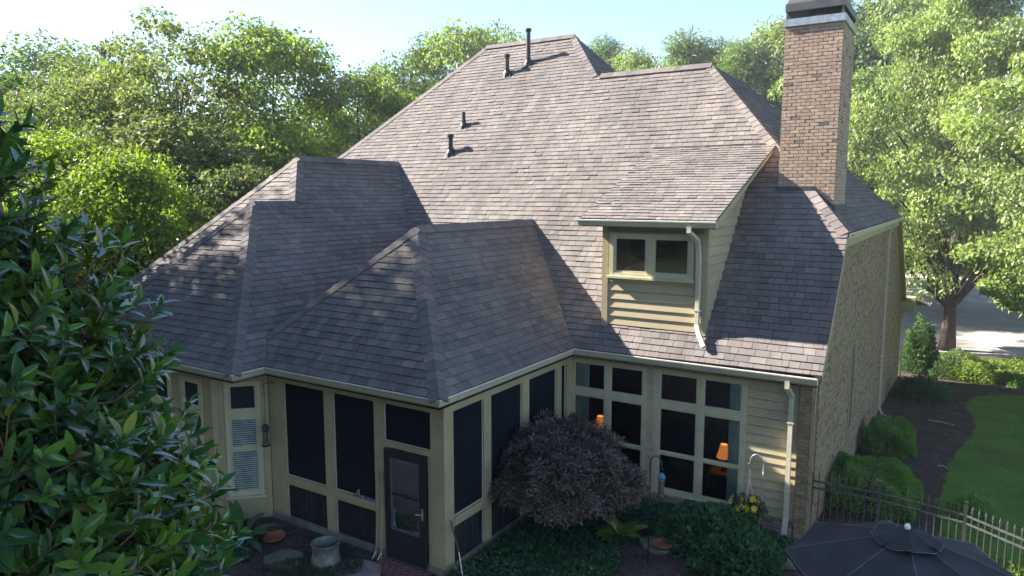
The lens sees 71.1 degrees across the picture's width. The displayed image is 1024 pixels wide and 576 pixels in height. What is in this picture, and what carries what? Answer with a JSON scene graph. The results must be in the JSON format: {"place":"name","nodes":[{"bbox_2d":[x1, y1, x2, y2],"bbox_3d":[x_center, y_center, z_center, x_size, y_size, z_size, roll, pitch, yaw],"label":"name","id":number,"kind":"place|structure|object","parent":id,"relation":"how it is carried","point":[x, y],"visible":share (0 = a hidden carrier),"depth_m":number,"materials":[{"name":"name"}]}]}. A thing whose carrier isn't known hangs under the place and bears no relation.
{"place":"outdoors","nodes":[
{"label":"outdoors","id":0,"kind":"place"},
{"bbox_2d":[0,0,1023,136],"label":"sky","id":1,"kind":"structure","parent":0,"point":[361,30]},
{"bbox_2d":[595,415,602,428],"bbox_3d":[2.215,3.511,17.996,0.315,0.612,0.315,5,9,32],"label":"table lamp","id":2,"kind":"object","parent":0,"point":[599,417],"visible":0.31,"depth_m":17.89,"materials":[{"name":"orange fabric"}]},
{"bbox_2d":[269,262,1019,536],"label":"ground","id":3,"kind":"structure","parent":0,"point":[997,358],"depth_m":39.05,"materials":[{"name":"green plant"}]},
{"bbox_2d":[0,44,26,215],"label":"leafy tree","id":4,"kind":"object","parent":3,"relation":"on","point":[18,80],"visible":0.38,"depth_m":21.24,"materials":[{"name":"green plant"}]},
{"bbox_2d":[0,27,143,144],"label":"leafy tree","id":5,"kind":"object","parent":3,"relation":"on","point":[25,60],"visible":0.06,"depth_m":53.31,"materials":[{"name":"green plant"}]},
{"bbox_2d":[1,52,178,237],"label":"leafy tree","id":6,"kind":"object","parent":3,"relation":"on","point":[74,127],"visible":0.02,"depth_m":40.88,"materials":[{"name":"green plant"}]},
{"bbox_2d":[2,122,193,290],"bbox_3d":[-18.418,-1.627,29.061,12.518,9.992,12.730,0,7,-1],"label":"leafy tree","id":7,"kind":"object","parent":3,"relation":"on","point":[51,144],"visible":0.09,"depth_m":27.95,"materials":[{"name":"green plant"}]},
{"bbox_2d":[0,31,213,290],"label":"leafy tree","id":8,"kind":"object","parent":3,"relation":"on","point":[103,49],"visible":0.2,"depth_m":34.33,"materials":[{"name":"green plant"}]},
{"bbox_2d":[26,141,219,316],"bbox_3d":[-12.461,-0.452,24.101,8.702,8.773,8.849,7,10,42],"label":"leafy tree","id":9,"kind":"object","parent":3,"relation":"on","point":[124,185],"visible":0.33,"depth_m":22.69,"materials":[{"name":"green plant"}]},
{"bbox_2d":[0,97,252,575],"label":"laurel tree","id":10,"kind":"object","parent":3,"relation":"on","point":[92,474],"visible":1,"depth_m":2.96,"materials":[{"name":"green plant"}]},
{"bbox_2d":[13,105,261,308],"bbox_3d":[-13.859,-1.579,28.082,14.144,11.188,15.048,1,7,9],"label":"leafy tree","id":11,"kind":"object","parent":3,"relation":"on","point":[172,136],"visible":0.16,"depth_m":27.78,"materials":[{"name":"green plant"}]},
{"bbox_2d":[21,3,278,256],"bbox_3d":[-15.598,-4.973,34.784,11.294,16.060,11.136,5,9,34],"label":"leafy tree","id":12,"kind":"object","parent":3,"relation":"on","point":[76,89],"visible":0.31,"depth_m":32.02,"materials":[{"name":"green plant"}]},
{"bbox_2d":[143,158,274,390],"bbox_3d":[-9.214,-0.397,27.147,9.071,8.874,8.526,0,7,-4],"label":"leafy tree","id":13,"kind":"object","parent":3,"relation":"on","point":[240,184],"visible":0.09,"depth_m":25.65,"materials":[{"name":"green plant"}]},
{"bbox_2d":[178,75,295,155],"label":"leafy tree","id":14,"kind":"object","parent":3,"relation":"on","point":[247,101],"depth_m":40.88,"materials":[{"name":"green plant"}]},
{"bbox_2d":[154,111,331,216],"bbox_3d":[-10.952,-2.263,32.603,11.427,11.329,11.236,6,10,40],"label":"leafy tree","id":15,"kind":"object","parent":3,"relation":"on","point":[274,149],"visible":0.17,"depth_m":30.45,"materials":[{"name":"green plant"}]},
{"bbox_2d":[169,10,371,205],"bbox_3d":[-12.190,-5.005,35.637,12.787,16.473,12.488,3,8,22],"label":"leafy tree","id":16,"kind":"object","parent":3,"relation":"on","point":[271,46],"visible":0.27,"depth_m":33.28,"materials":[{"name":"green plant"}]},
{"bbox_2d":[281,91,370,149],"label":"leafy tree","id":17,"kind":"object","parent":3,"relation":"on","point":[324,122],"visible":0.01,"depth_m":49.48,"materials":[{"name":"green plant"}]},
{"bbox_2d":[272,59,420,157],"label":"leafy tree","id":18,"kind":"object","parent":3,"relation":"on","point":[386,103],"visible":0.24,"depth_m":35.06,"materials":[{"name":"green plant"}]},
{"bbox_2d":[313,49,439,143],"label":"leafy tree","id":19,"kind":"object","parent":3,"relation":"on","point":[402,79],"visible":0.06,"depth_m":49.00,"materials":[{"name":"green plant"}]},
{"bbox_2d":[368,35,453,131],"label":"leafy tree","id":20,"kind":"object","parent":3,"relation":"on","point":[427,68],"visible":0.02,"depth_m":52.31,"materials":[{"name":"green plant"}]},
{"bbox_2d":[124,503,801,575],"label":"garden bed","id":21,"kind":"object","parent":3,"relation":"on","point":[626,567],"depth_m":13.73,"materials":[{"name":"brown soil"}]},
{"bbox_2d":[174,518,261,566],"bbox_3d":[-6.203,5.019,14.150,2.447,0.326,2.003,-1,7,-9],"label":"ground cover","id":22,"kind":"object","parent":21,"relation":"on","point":[244,551],"visible":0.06,"depth_m":13.86,"materials":[{"name":"green plant"}]},
{"bbox_2d":[204,518,243,531],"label":"broad leaf plant","id":23,"kind":"object","parent":21,"relation":"on","point":[234,525],"visible":0.1,"depth_m":14.22,"materials":[{"name":"green plant"}]},
{"bbox_2d":[206,499,283,552],"bbox_3d":[-5.350,4.763,14.275,1.474,0.713,1.606,5,9,32],"label":"broad leaf plant","id":24,"kind":"object","parent":21,"relation":"on","point":[236,510],"visible":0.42,"depth_m":14.49,"materials":[{"name":"green plant"}]},
{"bbox_2d":[263,530,285,542],"bbox_3d":[-4.753,5.001,14.354,0.440,0.080,0.440,1,14,32],"label":"saucer","id":25,"kind":"object","parent":21,"relation":"on","point":[277,536],"visible":0.98,"depth_m":14.40,"materials":[{"name":"ceramic"}]},
{"bbox_2d":[263,549,306,571],"bbox_3d":[-4.282,5.144,13.544,0.868,0.060,0.719,5,9,32],"label":"stepping stone","id":26,"kind":"object","parent":21,"relation":"on","point":[289,554],"visible":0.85,"depth_m":13.58,"materials":[{"name":"grey stone"}]},
{"bbox_2d":[254,545,364,575],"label":"ground cover","id":27,"kind":"object","parent":21,"relation":"on","point":[319,572],"visible":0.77,"depth_m":13.21,"materials":[{"name":"green plant"}]},
{"bbox_2d":[310,535,341,571],"bbox_3d":[-3.488,4.966,13.419,0.600,0.445,0.600,5,9,32],"label":"metal tub","id":28,"kind":"object","parent":21,"relation":"on","point":[325,552],"visible":0.96,"depth_m":13.25,"materials":[{"name":"metal"}]},
{"bbox_2d":[328,558,380,575],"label":"path slab","id":29,"kind":"structure","parent":21,"relation":"on","point":[370,568],"depth_m":13.16,"materials":[{"name":"stone"}]},
{"bbox_2d":[372,471,377,557],"bbox_3d":[-2.596,4.312,13.611,0.052,1.665,0.229,3,8,22],"label":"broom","id":30,"kind":"object","parent":21,"relation":"on","point":[375,553],"visible":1,"depth_m":13.65,"materials":[{"name":"paint"}]},
{"bbox_2d":[376,557,431,575],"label":"brick path","id":31,"kind":"structure","parent":21,"relation":"on","point":[394,568],"depth_m":13.20,"materials":[{"name":"red brick"}]},
{"bbox_2d":[377,472,382,559],"bbox_3d":[-2.486,4.320,13.543,0.052,1.665,0.229,3,8,22],"label":"walking stick","id":32,"kind":"object","parent":31,"relation":"on","point":[380,555],"visible":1,"depth_m":13.58,"materials":[{"name":"paint"}]},
{"bbox_2d":[450,520,462,575],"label":"cane","id":33,"kind":"object","parent":21,"relation":"on","point":[456,544],"visible":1,"depth_m":12.80,"materials":[{"name":"black metal"}]},
{"bbox_2d":[214,519,716,575],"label":"bark chips","id":34,"kind":"object","parent":21,"relation":"on","point":[308,534],"visible":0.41,"depth_m":13.51,"materials":[{"name":"brown wood"}]},
{"bbox_2d":[487,407,650,529],"bbox_3d":[1.137,3.845,14.750,3.499,2.556,3.458,5,9,32],"label":"japanese maple","id":35,"kind":"object","parent":21,"relation":"on","point":[585,457],"visible":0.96,"depth_m":13.88,"materials":[{"name":"purple plant"}]},
{"bbox_2d":[445,489,767,575],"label":"ground cover","id":36,"kind":"object","parent":21,"relation":"on","point":[555,549],"visible":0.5,"depth_m":13.76,"materials":[{"name":"green plant"}]},
{"bbox_2d":[594,515,649,540],"bbox_3d":[2.164,4.827,14.258,1.180,0.522,0.991,1,7,6],"label":"hosta","id":37,"kind":"object","parent":21,"relation":"on","point":[608,533],"visible":0.85,"depth_m":14.28,"materials":[{"name":"green plant"}]},
{"bbox_2d":[642,455,664,563],"bbox_3d":[2.621,4.179,13.293,0.398,2.239,0.021,5,9,32],"label":"shepherd hook","id":38,"kind":"object","parent":21,"relation":"on","point":[647,558],"visible":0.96,"depth_m":13.30,"materials":[{"name":"black metal"}]},
{"bbox_2d":[655,472,665,498],"bbox_3d":[2.740,3.563,13.138,0.170,0.601,0.170,-2,7,-13],"label":"bird feeder","id":39,"kind":"object","parent":38,"relation":"hanging from","point":[661,477],"visible":1,"depth_m":13.10,"materials":[{"name":"blue plastic"}]},
{"bbox_2d":[639,536,673,555],"bbox_3d":[2.842,5.061,14.083,0.611,0.090,0.693,-3,8,-22],"label":"stepping stone","id":40,"kind":"object","parent":21,"relation":"on","point":[643,544],"visible":0.67,"depth_m":13.95,"materials":[{"name":"grey stone"}]},
{"bbox_2d":[652,538,672,549],"bbox_3d":[2.925,4.986,13.917,0.420,0.080,0.420,5,9,32],"label":"saucer","id":41,"kind":"object","parent":40,"relation":"on","point":[658,543],"visible":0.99,"depth_m":13.95,"materials":[{"name":"ceramic"}]},
{"bbox_2d":[653,499,782,562],"bbox_3d":[3.979,4.664,13.971,1.961,1.041,2.246,-6,9,-38],"label":"garden shrub","id":42,"kind":"object","parent":21,"relation":"on","point":[688,522],"visible":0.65,"depth_m":13.85,"materials":[{"name":"green plant"}]},
{"bbox_2d":[691,519,783,575],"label":"garden shrub","id":43,"kind":"object","parent":21,"relation":"on","point":[765,558],"visible":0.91,"depth_m":12.98,"materials":[{"name":"green plant"}]},
{"bbox_2d":[683,528,798,575],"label":"ground cover","id":44,"kind":"object","parent":21,"relation":"on","point":[694,563],"visible":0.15,"depth_m":13.26,"materials":[{"name":"green plant"}]},
{"bbox_2d":[747,454,763,528],"bbox_3d":[4.838,4.220,14.152,0.437,1.940,0.021,5,9,32],"label":"shepherd hook","id":45,"kind":"object","parent":21,"relation":"on","point":[762,484],"visible":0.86,"depth_m":14.07,"materials":[{"name":"white metal"}]},
{"bbox_2d":[728,467,768,519],"bbox_3d":[4.712,4.083,14.235,0.806,1.090,0.777,1,7,6],"label":"flower basket","id":46,"kind":"object","parent":45,"relation":"hanging from","point":[753,510],"visible":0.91,"depth_m":14.12,"materials":[{"name":"green plant"}]},
{"bbox_2d":[780,553,796,569],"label":"splash block","id":47,"kind":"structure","parent":21,"relation":"on","point":[788,564],"depth_m":13.24,"materials":[{"name":"concrete"}]},
{"bbox_2d":[405,16,525,99],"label":"leafy tree","id":48,"kind":"object","parent":3,"relation":"on","point":[469,44],"visible":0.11,"depth_m":51.07,"materials":[{"name":"green plant"}]},
{"bbox_2d":[485,32,525,46],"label":"leafy tree","id":49,"kind":"object","parent":3,"relation":"on","point":[512,39],"depth_m":55.46,"materials":[{"name":"green plant"}]},
{"bbox_2d":[84,0,931,575],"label":"house","id":50,"kind":"structure","parent":3,"relation":"on","point":[432,298],"depth_m":15.95,"materials":[{"name":"brick"}]},
{"bbox_2d":[151,373,172,423],"bbox_3d":[-7.781,3.083,15.992,0.800,2.530,0.165,5,9,32],"label":"window","id":51,"kind":"structure","parent":50,"relation":"in","point":[167,392],"depth_m":15.85,"materials":[{"name":"paint"}]},
{"bbox_2d":[179,375,207,495],"bbox_3d":[-6.851,3.157,15.409,0.800,2.530,0.165,5,9,32],"label":"window","id":52,"kind":"structure","parent":50,"relation":"in","point":[189,386],"depth_m":15.31,"materials":[{"name":"paint"}]},
{"bbox_2d":[223,380,266,499],"bbox_3d":[-5.636,3.198,15.092,0.800,2.530,0.165,-2,7,-13],"label":"window","id":53,"kind":"structure","parent":50,"relation":"in","point":[242,400],"depth_m":15.09,"materials":[{"name":"paint"}]},
{"bbox_2d":[353,489,361,498],"bbox_3d":[-2.994,4.003,13.964,0.249,0.156,0.094,5,9,32],"label":"figurine","id":54,"kind":"object","parent":50,"relation":"on","point":[358,493],"visible":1,"depth_m":13.95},
{"bbox_2d":[362,495,374,502],"bbox_3d":[-2.771,4.065,13.823,0.331,0.069,0.071,5,9,37],"label":"figurine","id":55,"kind":"object","parent":50,"relation":"on","point":[369,499],"visible":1,"depth_m":13.79,"materials":[{"name":"grey stone"}]},
{"bbox_2d":[384,447,427,569],"bbox_3d":[-1.992,4.079,13.240,0.980,2.130,0.112,5,9,32],"label":"porch door","id":56,"kind":"structure","parent":50,"relation":"in","point":[404,473],"depth_m":13.25,"materials":[{"name":"paint"}]},
{"bbox_2d":[576,362,589,422],"bbox_3d":[1.640,3.029,16.960,0.420,2.850,0.089,5,9,32],"label":"curtain","id":57,"kind":"object","parent":50,"relation":"hanging from","point":[582,379],"visible":0.31,"depth_m":16.86,"materials":[{"name":"fabric"}]},
{"bbox_2d":[572,357,647,490],"bbox_3d":[2.177,3.074,16.453,1.990,2.810,0.155,5,9,32],"label":"window","id":58,"kind":"structure","parent":50,"relation":"in","point":[607,394],"depth_m":16.28,"materials":[{"name":"paint"}]},
{"bbox_2d":[606,233,695,282],"bbox_3d":[3.011,-0.670,15.578,2.020,1.000,0.170,5,9,32],"label":"dormer window","id":59,"kind":"structure","parent":50,"relation":"in","point":[650,273],"depth_m":15.56,"materials":[{"name":"paint"}]},
{"bbox_2d":[648,368,748,504],"bbox_3d":[3.974,3.218,15.328,2.100,2.810,0.155,5,9,32],"label":"window","id":60,"kind":"structure","parent":50,"relation":"in","point":[700,410],"depth_m":15.32,"materials":[{"name":"paint"}]},
{"bbox_2d":[707,465,726,492],"bbox_3d":[4.744,4.345,16.135,0.560,0.490,0.560,5,9,32],"label":"side table","id":61,"kind":"object","parent":50,"relation":"on","point":[714,470],"visible":0.5,"depth_m":16.05,"materials":[{"name":"brown wood"}]},
{"bbox_2d":[716,443,727,470],"bbox_3d":[4.744,3.798,16.065,0.315,0.612,0.315,5,9,32],"label":"table lamp","id":62,"kind":"object","parent":61,"relation":"on","point":[722,453],"visible":0.82,"depth_m":15.96,"materials":[{"name":"orange fabric"}]},
{"bbox_2d":[726,383,740,500],"bbox_3d":[4.722,3.276,15.029,0.370,2.850,0.089,5,9,32],"label":"curtain","id":63,"kind":"object","parent":50,"relation":"hanging from","point":[733,433],"visible":0.39,"depth_m":15.07,"materials":[{"name":"fabric"}]},
{"bbox_2d":[807,388,816,514],"bbox_3d":[6.060,3.217,14.467,0.120,2.650,0.550,5,9,32],"label":"narrow window","id":64,"kind":"structure","parent":50,"relation":"in","point":[815,391],"depth_m":14.22,"materials":[{"name":"paint"}]},
{"bbox_2d":[846,348,852,434],"bbox_3d":[8.983,2.670,19.065,0.120,2.330,0.800,5,9,32],"label":"narrow window","id":65,"kind":"structure","parent":50,"relation":"in","point":[851,348],"depth_m":18.71,"materials":[{"name":"glass"}]},
{"bbox_2d":[585,32,629,71],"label":"tree","id":66,"kind":"object","parent":3,"relation":"on","point":[604,50],"visible":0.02,"depth_m":61.71,"materials":[{"name":"green plant"}]},
{"bbox_2d":[606,43,675,71],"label":"leafy tree","id":67,"kind":"object","parent":3,"relation":"on","point":[637,60],"visible":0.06,"depth_m":56.80,"materials":[{"name":"green plant"}]},
{"bbox_2d":[654,24,723,66],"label":"leafy tree","id":68,"kind":"object","parent":3,"relation":"on","point":[684,51],"visible":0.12,"depth_m":57.90,"materials":[{"name":"green plant"}]},
{"bbox_2d":[696,33,734,68],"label":"pine tree","id":69,"kind":"object","parent":3,"relation":"on","point":[716,44],"visible":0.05,"depth_m":58.12,"materials":[{"name":"green plant"}]},
{"bbox_2d":[705,35,782,112],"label":"leafy tree","id":70,"kind":"object","parent":3,"relation":"on","point":[745,68],"visible":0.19,"depth_m":53.51,"materials":[{"name":"green plant"}]},
{"bbox_2d":[714,14,866,177],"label":"leafy tree","id":71,"kind":"object","parent":3,"relation":"on","point":[774,35],"visible":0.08,"depth_m":53.08,"materials":[{"name":"green plant"}]},
{"bbox_2d":[771,101,869,188],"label":"leafy tree","id":72,"kind":"object","parent":3,"relation":"on","point":[780,110],"depth_m":54.67,"materials":[{"name":"green plant"}]},
{"bbox_2d":[763,57,881,190],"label":"leafy tree","id":73,"kind":"object","parent":3,"relation":"on","point":[778,103],"depth_m":60.23,"materials":[{"name":"green plant"}]},
{"bbox_2d":[769,0,1010,238],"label":"leafy tree","id":74,"kind":"object","parent":3,"relation":"on","point":[863,55],"visible":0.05,"depth_m":50.84,"materials":[{"name":"green plant"}]},
{"bbox_2d":[785,520,1014,575],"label":"patio umbrella","id":75,"kind":"object","parent":3,"relation":"on","point":[885,548],"visible":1,"depth_m":9.20,"materials":[{"name":"fabric"}]},
{"bbox_2d":[809,470,1023,575],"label":"picket fence","id":76,"kind":"object","parent":3,"relation":"on","point":[964,515],"visible":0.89,"depth_m":13.34,"materials":[{"name":"metal"}]},
{"bbox_2d":[817,365,1023,536],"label":"mulch bed","id":77,"kind":"object","parent":3,"relation":"on","point":[923,452],"visible":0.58,"depth_m":22.85,"materials":[{"name":"brown wood"}]},
{"bbox_2d":[825,450,925,524],"bbox_3d":[8.350,4.528,16.613,2.184,1.142,2.666,5,9,32],"label":"clipped shrub","id":78,"kind":"object","parent":77,"relation":"on","point":[847,464],"visible":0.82,"depth_m":16.16,"materials":[{"name":"green plant"}]},
{"bbox_2d":[860,413,917,458],"bbox_3d":[11.330,4.409,21.496,1.581,0.994,2.454,5,9,32],"label":"clipped shrub","id":79,"kind":"object","parent":77,"relation":"on","point":[905,433],"visible":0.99,"depth_m":20.93,"materials":[{"name":"green plant"}]},
{"bbox_2d":[898,310,941,374],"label":"evergreen","id":80,"kind":"object","parent":77,"relation":"on","point":[927,352],"visible":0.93,"depth_m":35.74,"materials":[{"name":"green plant"}]},
{"bbox_2d":[890,373,957,405],"bbox_3d":[16.803,4.066,29.165,2.379,1.140,2.641,5,9,32],"label":"shrub","id":81,"kind":"object","parent":77,"relation":"on","point":[912,387],"visible":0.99,"depth_m":28.84,"materials":[{"name":"green plant"}]},
{"bbox_2d":[927,357,977,381],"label":"azalea","id":82,"kind":"object","parent":77,"relation":"on","point":[945,365],"visible":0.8,"depth_m":34.55,"materials":[{"name":"green plant"}]},
{"bbox_2d":[939,347,980,367],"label":"azalea","id":83,"kind":"object","parent":77,"relation":"on","point":[963,355],"visible":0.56,"depth_m":36.78,"materials":[{"name":"green plant"}]},
{"bbox_2d":[946,359,998,384],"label":"azalea","id":84,"kind":"object","parent":77,"relation":"on","point":[979,367],"visible":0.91,"depth_m":33.80,"materials":[{"name":"green plant"}]},
{"bbox_2d":[968,358,1004,377],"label":"azalea","id":85,"kind":"object","parent":77,"relation":"on","point":[993,364],"visible":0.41,"depth_m":34.96,"materials":[{"name":"green plant"}]},
{"bbox_2d":[989,368,1013,385],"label":"azalea","id":86,"kind":"object","parent":77,"relation":"on","point":[1000,375],"visible":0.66,"depth_m":33.59,"materials":[{"name":"green plant"}]},
{"bbox_2d":[992,356,1023,373],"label":"azalea","id":87,"kind":"object","parent":77,"relation":"on","point":[1010,363],"visible":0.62,"depth_m":35.08,"materials":[{"name":"green plant"}]},
{"bbox_2d":[1003,373,1023,388],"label":"azalea","id":88,"kind":"object","parent":77,"relation":"on","point":[1015,379],"visible":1,"depth_m":33.01,"materials":[{"name":"green plant"}]},
{"bbox_2d":[1011,356,1023,371],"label":"azalea","id":89,"kind":"object","parent":77,"relation":"on","point":[1021,358],"visible":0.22,"depth_m":35.66,"materials":[{"name":"green plant"}]},
{"bbox_2d":[846,0,1023,350],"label":"maple tree","id":90,"kind":"object","parent":3,"relation":"on","point":[965,30],"visible":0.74,"depth_m":37.99,"materials":[{"name":"green plant"}]},
{"bbox_2d":[849,0,1023,243],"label":"maple tree","id":91,"kind":"object","parent":3,"relation":"on","point":[878,8],"visible":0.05,"depth_m":50.87,"materials":[{"name":"green plant"}]},
{"bbox_2d":[900,347,1023,356],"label":"kerb","id":92,"kind":"structure","parent":3,"relation":"on","point":[1000,355],"depth_m":39.59,"materials":[{"name":"concrete"}]},
{"bbox_2d":[928,51,1023,316],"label":"maple tree","id":93,"kind":"object","parent":3,"relation":"on","point":[977,127],"visible":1,"depth_m":28.78,"materials":[{"name":"green plant"}]},
{"bbox_2d":[900,275,1023,354],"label":"street","id":94,"kind":"structure","parent":0,"point":[984,324],"depth_m":49.74,"materials":[{"name":"grey asphalt"}]},
{"bbox_2d":[936,394,1023,573],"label":"lawn","id":95,"kind":"structure","parent":0,"point":[999,464],"depth_m":19.33,"materials":[{"name":"green plant"}]},
{"bbox_2d":[945,492,998,526],"bbox_3d":[10.222,4.884,15.927,0.972,0.659,1.031,3,8,21],"label":"shrub","id":96,"kind":"object","parent":95,"relation":"on","point":[974,501],"visible":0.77,"depth_m":15.82,"materials":[{"name":"green plant"}]},
{"bbox_2d":[1002,558,1023,575],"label":"shrub","id":97,"kind":"object","parent":95,"relation":"on","point":[1015,564],"visible":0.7,"depth_m":12.72,"materials":[{"name":"green plant"}]},
{"bbox_3d":[-5.049,1.982,14.851,0.016,0.070,0.309,5,9,32],"label":"wall hook","id":98,"kind":"object","parent":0,"visible":0},
{"bbox_2d":[261,380,270,446],"bbox_3d":[-5.117,2.587,14.819,0.185,1.430,0.185,-2,7,-13],"label":"bird feeder","id":99,"kind":"object","parent":98,"relation":"hanging from","point":[265,431],"visible":1,"depth_m":14.83,"materials":[{"name":"grey metal"}]}
]}

